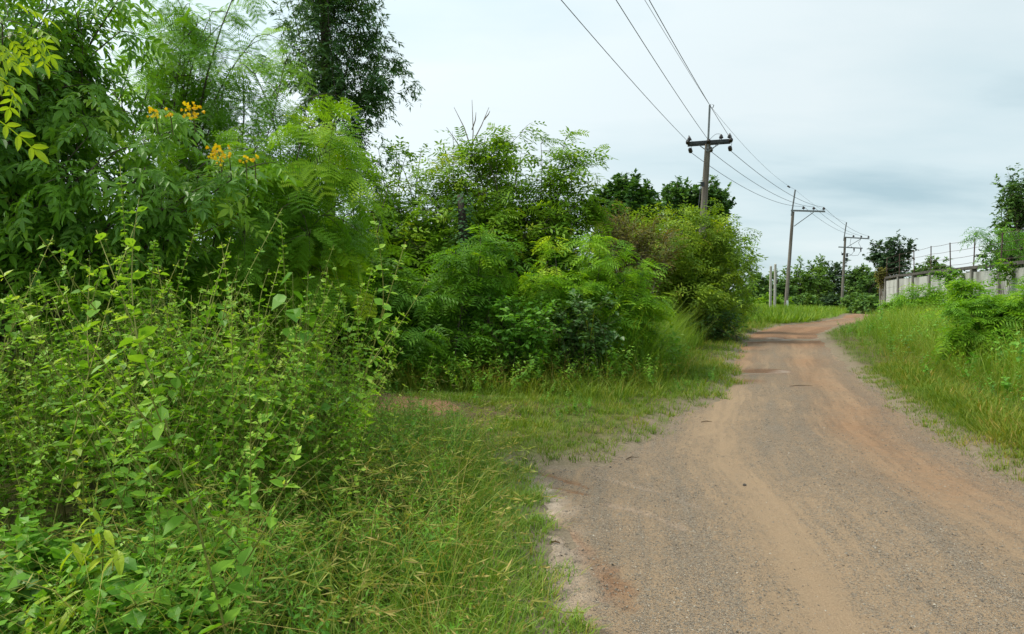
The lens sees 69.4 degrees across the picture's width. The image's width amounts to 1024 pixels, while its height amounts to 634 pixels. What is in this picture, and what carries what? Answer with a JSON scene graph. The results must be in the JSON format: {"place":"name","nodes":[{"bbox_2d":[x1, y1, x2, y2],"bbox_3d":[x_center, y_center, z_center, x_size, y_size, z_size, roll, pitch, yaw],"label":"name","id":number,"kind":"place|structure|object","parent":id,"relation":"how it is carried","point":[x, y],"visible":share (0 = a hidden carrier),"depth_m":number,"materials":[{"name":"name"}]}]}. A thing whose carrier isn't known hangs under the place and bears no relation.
{"place":"outdoors","nodes":[
{"label":"outdoors","id":0,"kind":"place"},
{"bbox_2d":[341,391,461,415],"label":"dirt track","id":1,"kind":"structure","parent":0,"point":[424,399],"depth_m":9.66,"materials":[{"name":"brown soil"}]},
{"bbox_2d":[96,343,710,403],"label":"undergrowth grass","id":2,"kind":"structure","parent":0,"point":[591,391],"depth_m":11.32,"materials":[{"name":"green plant"}]},
{"bbox_2d":[278,340,699,393],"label":"seeding grass","id":3,"kind":"structure","parent":0,"point":[571,376],"depth_m":11.71,"materials":[{"name":"green plant"}]},
{"bbox_2d":[0,312,1023,633],"bbox_3d":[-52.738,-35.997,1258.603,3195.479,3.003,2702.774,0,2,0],"label":"ground","id":4,"kind":"structure","parent":0,"point":[562,462],"depth_m":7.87,"materials":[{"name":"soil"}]},
{"bbox_2d":[2,295,50,545],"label":"weed stalk","id":5,"kind":"object","parent":4,"relation":"on","point":[9,298],"visible":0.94,"depth_m":4.01,"materials":[{"name":"green plant"}]},
{"bbox_2d":[0,560,54,612],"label":"broadleaf weed","id":6,"kind":"object","parent":4,"relation":"on","point":[29,593],"visible":0.56,"depth_m":2.92,"materials":[{"name":"green plant"}]},
{"bbox_2d":[0,0,62,163],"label":"young tree","id":7,"kind":"object","parent":4,"relation":"on","point":[7,65],"visible":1,"depth_m":3.40,"materials":[{"name":"green plant"}]},
{"bbox_2d":[0,271,110,506],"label":"feathery seedling","id":8,"kind":"object","parent":4,"relation":"on","point":[73,308],"visible":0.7,"depth_m":4.90,"materials":[{"name":"green plant"}]},
{"bbox_2d":[20,590,99,633],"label":"sapling","id":9,"kind":"object","parent":4,"relation":"on","point":[28,620],"visible":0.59,"depth_m":2.72,"materials":[{"name":"green plant"}]},
{"bbox_2d":[32,279,95,540],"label":"weed stalk","id":10,"kind":"object","parent":4,"relation":"on","point":[58,332],"visible":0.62,"depth_m":4.21,"materials":[{"name":"green plant"}]},
{"bbox_2d":[65,439,93,545],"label":"yellow herb","id":11,"kind":"object","parent":4,"relation":"on","point":[78,452],"visible":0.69,"depth_m":3.56,"materials":[{"name":"green plant"}]},
{"bbox_2d":[60,507,134,633],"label":"sapling","id":12,"kind":"object","parent":4,"relation":"on","point":[119,563],"visible":0.61,"depth_m":2.88,"materials":[{"name":"green plant"}]},
{"bbox_2d":[53,249,145,525],"bbox_3d":[-2.503,0.467,4.536,0.525,1.786,0.171,0,2,0],"label":"weed stalk","id":13,"kind":"object","parent":4,"relation":"on","point":[101,276],"visible":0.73,"depth_m":4.49,"materials":[{"name":"green plant"}]},
{"bbox_2d":[8,203,190,392],"bbox_3d":[-5.688,-0.384,9.621,3.380,3.218,2.486,0,2,0],"label":"thicket bush","id":14,"kind":"object","parent":4,"relation":"on","point":[90,318],"depth_m":9.35,"materials":[{"name":"green plant"}]},
{"bbox_2d":[80,557,153,630],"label":"broadleaf weed","id":15,"kind":"object","parent":4,"relation":"on","point":[130,563],"visible":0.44,"depth_m":2.82,"materials":[{"name":"green plant"}]},
{"bbox_2d":[115,167,143,521],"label":"weed stalk","id":16,"kind":"object","parent":4,"relation":"on","point":[124,233],"visible":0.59,"depth_m":4.59,"materials":[{"name":"green plant"}]},
{"bbox_2d":[0,499,270,633],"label":"broad weeds","id":17,"kind":"object","parent":4,"relation":"on","point":[40,536],"visible":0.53,"depth_m":2.93,"materials":[{"name":"green plant"}]},
{"bbox_2d":[111,256,160,513],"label":"weed stalk","id":18,"kind":"object","parent":4,"relation":"on","point":[125,269],"visible":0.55,"depth_m":4.40,"materials":[{"name":"green plant"}]},
{"bbox_2d":[0,0,301,460],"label":"yellow elder tree","id":19,"kind":"object","parent":4,"relation":"on","point":[54,198],"visible":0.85,"depth_m":5.45,"materials":[{"name":"green plant"}]},
{"bbox_2d":[141,240,163,501],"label":"weed stalk","id":20,"kind":"object","parent":4,"relation":"on","point":[153,243],"visible":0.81,"depth_m":4.60,"materials":[{"name":"green plant"}]},
{"bbox_2d":[115,587,191,633],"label":"broadleaf weed","id":21,"kind":"object","parent":4,"relation":"on","point":[140,616],"visible":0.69,"depth_m":2.69,"materials":[{"name":"green plant"}]},
{"bbox_2d":[159,222,200,492],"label":"weed stalk","id":22,"kind":"object","parent":4,"relation":"on","point":[182,267],"visible":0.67,"depth_m":4.70,"materials":[{"name":"green plant"}]},
{"bbox_2d":[0,188,451,633],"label":"weed thicket","id":23,"kind":"object","parent":4,"relation":"on","point":[208,395],"visible":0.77,"depth_m":4.06,"materials":[{"name":"green plant"}]},
{"bbox_2d":[90,0,361,378],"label":"feathery tree","id":24,"kind":"object","parent":4,"relation":"on","point":[216,116],"visible":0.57,"depth_m":7.08,"materials":[{"name":"green plant"}]},
{"bbox_2d":[109,163,342,378],"bbox_3d":[-4.159,-0.284,10.475,3.562,3.705,2.833,-1,2,-30],"label":"thicket bush","id":25,"kind":"object","parent":4,"relation":"on","point":[181,310],"visible":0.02,"depth_m":10.09,"materials":[{"name":"green plant"}]},
{"bbox_2d":[184,272,320,497],"bbox_3d":[-1.685,0.545,4.798,0.844,1.679,0.229,-1,2,-27],"label":"climbing vine","id":26,"kind":"object","parent":4,"relation":"on","point":[293,314],"visible":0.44,"depth_m":4.87,"materials":[{"name":"green plant"}]},
{"bbox_2d":[69,375,479,633],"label":"herb patch","id":27,"kind":"object","parent":4,"relation":"on","point":[282,595],"visible":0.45,"depth_m":3.65,"materials":[{"name":"green plant"}]},
{"bbox_2d":[1,418,550,633],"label":"long grass","id":28,"kind":"structure","parent":4,"relation":"on","point":[481,587],"depth_m":3.66,"materials":[{"name":"green plant"}]},
{"bbox_2d":[134,104,418,443],"bbox_3d":[-2.194,-0.251,6.620,2.337,3.148,2.075,0,2,14],"label":"feathery tree","id":29,"kind":"object","parent":4,"relation":"on","point":[310,240],"visible":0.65,"depth_m":6.34,"materials":[{"name":"green plant"}]},
{"bbox_2d":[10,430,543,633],"bbox_3d":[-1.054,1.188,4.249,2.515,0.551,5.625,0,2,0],"label":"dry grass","id":30,"kind":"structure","parent":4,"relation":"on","point":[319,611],"depth_m":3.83,"materials":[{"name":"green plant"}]},
{"bbox_2d":[278,221,293,375],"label":"weed stalk","id":31,"kind":"object","parent":4,"relation":"on","point":[285,282],"visible":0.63,"depth_m":5.20,"materials":[{"name":"green plant"}]},
{"bbox_2d":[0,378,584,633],"bbox_3d":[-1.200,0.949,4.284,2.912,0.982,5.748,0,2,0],"label":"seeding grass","id":32,"kind":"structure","parent":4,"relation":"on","point":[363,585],"depth_m":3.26,"materials":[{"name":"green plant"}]},
{"bbox_2d":[315,267,331,500],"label":"weed stalk","id":33,"kind":"object","parent":4,"relation":"on","point":[324,308],"visible":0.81,"depth_m":5.01,"materials":[{"name":"green plant"}]},
{"bbox_2d":[268,0,424,212],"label":"evergreen tree","id":34,"kind":"object","parent":4,"relation":"on","point":[329,75],"visible":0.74,"depth_m":16.58,"materials":[{"name":"green plant"}]},
{"bbox_2d":[272,181,420,386],"bbox_3d":[-3.159,-0.524,12.072,2.914,3.798,3.257,1,2,34],"label":"thicket bush","id":35,"kind":"object","parent":4,"relation":"on","point":[383,280],"visible":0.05,"depth_m":11.89,"materials":[{"name":"green plant"}]},
{"bbox_2d":[340,267,377,415],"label":"weed stalk","id":36,"kind":"object","parent":4,"relation":"on","point":[355,337],"visible":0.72,"depth_m":5.41,"materials":[{"name":"green plant"}]},
{"bbox_2d":[351,295,372,494],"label":"weed stalk","id":37,"kind":"object","parent":4,"relation":"on","point":[358,346],"visible":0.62,"depth_m":5.11,"materials":[{"name":"green plant"}]},
{"bbox_2d":[319,116,432,298],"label":"thicket bush","id":38,"kind":"object","parent":4,"relation":"on","point":[393,213],"visible":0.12,"depth_m":15.14,"materials":[{"name":"green plant"}]},
{"bbox_2d":[368,141,430,258],"bbox_3d":[-2.779,-1.780,18.953,2.424,5.565,2.632,0,2,0],"label":"tree","id":39,"kind":"object","parent":4,"relation":"on","point":[417,219],"visible":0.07,"depth_m":18.92,"materials":[{"name":"green plant"}]},
{"bbox_2d":[322,223,545,389],"bbox_3d":[-1.419,-0.029,12.287,4.020,3.166,3.280,0,2,0],"label":"feathery bush","id":40,"kind":"object","parent":4,"relation":"on","point":[435,305],"visible":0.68,"depth_m":12.01,"materials":[{"name":"green plant"}]},
{"bbox_2d":[2,269,906,307],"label":"woods","id":41,"kind":"object","parent":4,"relation":"on","point":[745,285],"visible":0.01,"depth_m":131.89,"materials":[{"name":"green plant"}]},
{"bbox_2d":[447,191,478,365],"bbox_3d":[-0.925,-0.632,13.884,0.670,3.400,0.654,0,2,0],"label":"creeper trunk","id":42,"kind":"object","parent":4,"relation":"on","point":[462,220],"visible":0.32,"depth_m":13.79,"materials":[{"name":"green plant"}]},
{"bbox_2d":[209,363,716,445],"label":"weeds","id":43,"kind":"object","parent":4,"relation":"on","point":[575,407],"visible":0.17,"depth_m":9.99,"materials":[{"name":"green plant"}]},
{"bbox_2d":[362,452,612,633],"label":"creeping grass","id":44,"kind":"structure","parent":4,"relation":"on","point":[540,583],"depth_m":4.21,"materials":[{"name":"green plant"}]},
{"bbox_2d":[350,106,630,351],"bbox_3d":[-0.582,-1.768,15.483,5.999,5.598,3.516,0,2,0],"label":"tree","id":45,"kind":"object","parent":4,"relation":"on","point":[549,218],"visible":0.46,"depth_m":14.90,"materials":[{"name":"green plant"}]},
{"bbox_2d":[322,323,692,393],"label":"verge weeds","id":46,"kind":"object","parent":4,"relation":"on","point":[478,362],"visible":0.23,"depth_m":11.96,"materials":[{"name":"green plant"}]},
{"bbox_2d":[468,278,569,382],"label":"leafy shrub","id":47,"kind":"object","parent":4,"relation":"on","point":[514,333],"visible":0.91,"depth_m":11.88,"materials":[{"name":"green plant"}]},
{"bbox_2d":[547,288,629,375],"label":"leafy shrub","id":48,"kind":"object","parent":4,"relation":"on","point":[573,337],"visible":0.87,"depth_m":12.54,"materials":[{"name":"green plant"}]},
{"bbox_2d":[513,231,677,374],"bbox_3d":[1.503,-0.108,14.062,3.332,3.220,2.768,0,2,0],"label":"feathery bush","id":49,"kind":"object","parent":4,"relation":"on","point":[602,279],"visible":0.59,"depth_m":13.57,"materials":[{"name":"green plant"}]},
{"bbox_2d":[584,168,674,249],"bbox_3d":[5.870,-3.464,36.957,4.384,7.867,3.704,-1,2,-26],"label":"round tree","id":50,"kind":"object","parent":4,"relation":"on","point":[633,194],"visible":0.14,"depth_m":36.09,"materials":[{"name":"green plant"}]},
{"bbox_2d":[550,294,727,381],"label":"tall green grass","id":51,"kind":"structure","parent":4,"relation":"on","point":[679,326],"depth_m":13.88,"materials":[{"name":"green plant"}]},
{"bbox_2d":[589,199,689,308],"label":"dry bush","id":52,"kind":"object","parent":4,"relation":"on","point":[625,234],"visible":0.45,"depth_m":21.16,"materials":[{"name":"green plant"}]},
{"bbox_2d":[575,196,767,337],"bbox_3d":[5.440,-1.277,25.803,6.839,6.220,5.939,0,2,0],"label":"roadside bush","id":53,"kind":"object","parent":4,"relation":"on","point":[692,280],"visible":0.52,"depth_m":25.14,"materials":[{"name":"green plant"}]},
{"bbox_2d":[657,175,736,272],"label":"round tree","id":54,"kind":"object","parent":4,"relation":"on","point":[674,194],"visible":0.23,"depth_m":45.91,"materials":[{"name":"green plant"}]},
{"bbox_2d":[686,104,732,235],"bbox_3d":[10.592,-5.225,39.858,2.446,12.422,1.477,0,2,14],"label":"utility pole","id":55,"kind":"object","parent":4,"relation":"on","point":[707,144],"visible":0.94,"depth_m":39.64,"materials":[{"name":"concrete"}]},
{"bbox_2d":[561,0,679,132],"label":"overhead wire","id":56,"kind":"object","parent":55,"relation":"attached to","point":[614,61],"visible":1,"depth_m":24.19,"materials":[{"name":"metal"}]},
{"bbox_2d":[616,0,707,138],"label":"overhead wire","id":57,"kind":"object","parent":55,"relation":"attached to","point":[656,63],"visible":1,"depth_m":24.25,"materials":[{"name":"metal"}]},
{"bbox_2d":[649,0,730,138],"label":"overhead wire","id":58,"kind":"object","parent":55,"relation":"attached to","point":[685,63],"visible":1,"depth_m":24.37,"materials":[{"name":"metal"}]},
{"bbox_2d":[645,1,827,213],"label":"overhead wire","id":59,"kind":"object","parent":55,"relation":"attached to","point":[788,186],"visible":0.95,"depth_m":35.17,"materials":[{"name":"metal"}]},
{"bbox_2d":[692,153,850,234],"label":"overhead wire","id":60,"kind":"object","parent":55,"relation":"attached to","point":[757,194],"visible":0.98,"depth_m":54.69,"materials":[{"name":"metal"}]},
{"bbox_2d":[712,152,860,235],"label":"overhead wire","id":61,"kind":"object","parent":55,"relation":"attached to","point":[776,195],"visible":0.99,"depth_m":55.12,"materials":[{"name":"metal"}]},
{"bbox_2d":[731,151,866,235],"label":"overhead wire","id":62,"kind":"object","parent":55,"relation":"attached to","point":[786,192],"visible":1,"depth_m":53.63,"materials":[{"name":"metal"}]},
{"bbox_2d":[685,305,747,342],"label":"leafy shrub","id":63,"kind":"object","parent":4,"relation":"on","point":[718,330],"visible":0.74,"depth_m":24.29,"materials":[{"name":"green plant"}]},
{"bbox_2d":[712,214,765,331],"bbox_3d":[9.360,-1.538,31.620,3.657,5.620,3.991,0,2,0],"label":"slender tree","id":64,"kind":"object","parent":4,"relation":"on","point":[754,286],"visible":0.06,"depth_m":30.85,"materials":[{"name":"green plant"}]},
{"bbox_2d":[741,272,778,302],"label":"tree","id":65,"kind":"object","parent":4,"relation":"on","point":[763,289],"visible":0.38,"depth_m":104.10,"materials":[{"name":"green plant"}]},
{"bbox_2d":[769,266,771,305],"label":"concrete post","id":66,"kind":"object","parent":4,"relation":"on","point":[770,288],"visible":0.89,"depth_m":71.87,"materials":[{"name":"grey concrete"}]},
{"bbox_2d":[748,292,795,305],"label":"scrub","id":67,"kind":"object","parent":4,"relation":"on","point":[764,299],"visible":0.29,"depth_m":84.36,"materials":[{"name":"green plant"}]},
{"bbox_2d":[773,264,776,307],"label":"concrete post","id":68,"kind":"object","parent":4,"relation":"on","point":[775,268],"visible":0.89,"depth_m":71.05,"materials":[{"name":"grey concrete"}]},
{"bbox_2d":[762,269,798,298],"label":"tree","id":69,"kind":"object","parent":4,"relation":"on","point":[780,289],"visible":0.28,"depth_m":110.86,"materials":[{"name":"green plant"}]},
{"bbox_2d":[773,255,826,302],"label":"tree","id":70,"kind":"object","parent":4,"relation":"on","point":[806,282],"visible":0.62,"depth_m":117.40,"materials":[{"name":"green plant"}]},
{"bbox_2d":[780,292,825,306],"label":"scrub","id":71,"kind":"object","parent":4,"relation":"on","point":[807,300],"visible":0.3,"depth_m":99.23,"materials":[{"name":"green plant"}]},
{"bbox_2d":[784,190,824,306],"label":"utility pole","id":72,"kind":"object","parent":4,"relation":"on","point":[789,259],"visible":0.98,"depth_m":74.68,"materials":[{"name":"concrete"}]},
{"bbox_2d":[741,302,894,322],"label":"grass","id":73,"kind":"structure","parent":4,"relation":"on","point":[792,313],"depth_m":49.64,"materials":[{"name":"green plant"}]},
{"bbox_2d":[809,253,837,299],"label":"tree","id":74,"kind":"object","parent":4,"relation":"on","point":[824,288],"visible":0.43,"depth_m":121.23,"materials":[{"name":"green plant"}]},
{"bbox_2d":[818,292,840,306],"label":"scrub","id":75,"kind":"object","parent":4,"relation":"on","point":[830,299],"visible":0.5,"depth_m":110.97,"materials":[{"name":"green plant"}]},
{"bbox_2d":[816,259,852,296],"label":"tree","id":76,"kind":"object","parent":4,"relation":"on","point":[836,267],"visible":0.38,"depth_m":127.14,"materials":[{"name":"green plant"}]},
{"bbox_2d":[834,292,868,308],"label":"scrub","id":77,"kind":"object","parent":4,"relation":"on","point":[847,300],"visible":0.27,"depth_m":104.63,"materials":[{"name":"green plant"}]},
{"bbox_2d":[836,222,868,306],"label":"utility pole","id":78,"kind":"object","parent":4,"relation":"on","point":[844,254],"visible":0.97,"depth_m":105.53,"materials":[{"name":"concrete"}]},
{"bbox_2d":[839,263,872,297],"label":"tree","id":79,"kind":"object","parent":4,"relation":"on","point":[850,278],"visible":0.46,"depth_m":119.45,"materials":[{"name":"green plant"}]},
{"bbox_2d":[845,293,878,313],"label":"scrub","id":80,"kind":"object","parent":4,"relation":"on","point":[863,303],"visible":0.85,"depth_m":77.33,"materials":[{"name":"green plant"}]},
{"bbox_2d":[856,271,889,296],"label":"tree","id":81,"kind":"object","parent":4,"relation":"on","point":[872,290],"visible":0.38,"depth_m":111.96,"materials":[{"name":"green plant"}]},
{"bbox_2d":[862,229,919,288],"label":"dark tree","id":82,"kind":"object","parent":4,"relation":"on","point":[892,247],"visible":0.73,"depth_m":81.24,"materials":[{"name":"green plant"}]},
{"bbox_2d":[875,292,910,311],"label":"feathery bush","id":83,"kind":"object","parent":4,"relation":"on","point":[884,304],"visible":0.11,"depth_m":50.17,"materials":[{"name":"green plant"}]},
{"bbox_2d":[887,276,949,315],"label":"feathery bush","id":84,"kind":"object","parent":4,"relation":"on","point":[933,297],"visible":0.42,"depth_m":37.66,"materials":[{"name":"green plant"}]},
{"bbox_2d":[836,306,1023,413],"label":"verge weeds","id":85,"kind":"object","parent":4,"relation":"on","point":[1015,343],"visible":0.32,"depth_m":13.04,"materials":[{"name":"green plant"}]},
{"bbox_2d":[905,256,959,277],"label":"dark tree","id":86,"kind":"object","parent":4,"relation":"on","point":[935,265],"visible":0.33,"depth_m":69.42,"materials":[{"name":"green plant"}]},
{"bbox_2d":[849,356,1023,482],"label":"verge grass","id":87,"kind":"structure","parent":4,"relation":"on","point":[1014,428],"depth_m":9.43,"materials":[{"name":"green plant"}]},
{"bbox_2d":[851,293,1023,398],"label":"tall green grass","id":88,"kind":"structure","parent":4,"relation":"on","point":[912,318],"depth_m":17.40,"materials":[{"name":"green plant"}]},
{"bbox_2d":[852,333,1023,433],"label":"seeding grass","id":89,"kind":"structure","parent":4,"relation":"on","point":[956,374],"depth_m":12.33,"materials":[{"name":"green plant"}]},
{"bbox_2d":[879,229,1023,309],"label":"boundary wall","id":90,"kind":"structure","parent":4,"relation":"on","point":[892,287],"depth_m":46.30,"materials":[{"name":"concrete"}]},
{"bbox_2d":[873,267,890,303],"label":"wall creeper","id":91,"kind":"object","parent":90,"relation":"attached to","point":[880,273],"depth_m":61.41,"materials":[{"name":"green plant"}]},
{"bbox_2d":[928,267,969,291],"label":"wall creeper","id":92,"kind":"object","parent":90,"relation":"attached to","point":[950,278],"depth_m":43.83,"materials":[{"name":"green plant"}]},
{"bbox_2d":[987,258,1022,299],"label":"wall creeper","id":93,"kind":"object","parent":90,"relation":"attached to","point":[1005,268],"depth_m":37.16,"materials":[{"name":"green plant"}]},
{"bbox_2d":[915,270,997,327],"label":"feathery bush","id":94,"kind":"object","parent":4,"relation":"on","point":[958,289],"visible":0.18,"depth_m":23.75,"materials":[{"name":"green plant"}]},
{"bbox_2d":[930,274,1023,370],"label":"feathery bush","id":95,"kind":"object","parent":4,"relation":"on","point":[994,308],"visible":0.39,"depth_m":14.04,"materials":[{"name":"green plant"}]},
{"bbox_2d":[959,222,1023,291],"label":"leaved tree","id":96,"kind":"object","parent":4,"relation":"on","point":[1019,253],"visible":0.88,"depth_m":40.12,"materials":[{"name":"green plant"}]},
{"bbox_2d":[975,231,1023,270],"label":"dark bush tree","id":97,"kind":"object","parent":4,"relation":"on","point":[1012,257],"visible":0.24,"depth_m":43.63,"materials":[{"name":"green plant"}]},
{"bbox_2d":[986,163,1023,291],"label":"tall tree","id":98,"kind":"object","parent":4,"relation":"on","point":[1014,208],"visible":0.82,"depth_m":46.44,"materials":[{"name":"green plant"}]},
{"bbox_2d":[0,0,1023,289],"label":"sky","id":99,"kind":"structure","parent":0,"point":[887,117],"materials":[{"name":"white"}]},
{"bbox_2d":[305,315,825,399],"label":"verge grass","id":100,"kind":"structure","parent":0,"point":[729,354],"depth_m":13.39,"materials":[{"name":"green plant"}]},
{"bbox_2d":[522,314,1023,633],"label":"road","id":101,"kind":"structure","parent":0,"point":[780,359],"depth_m":5.30,"materials":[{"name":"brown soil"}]},
{"bbox_2d":[825,316,1023,447],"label":"meadow grass","id":102,"kind":"structure","parent":0,"point":[869,342],"depth_m":14.90,"materials":[{"name":"green plant"}]}
]}

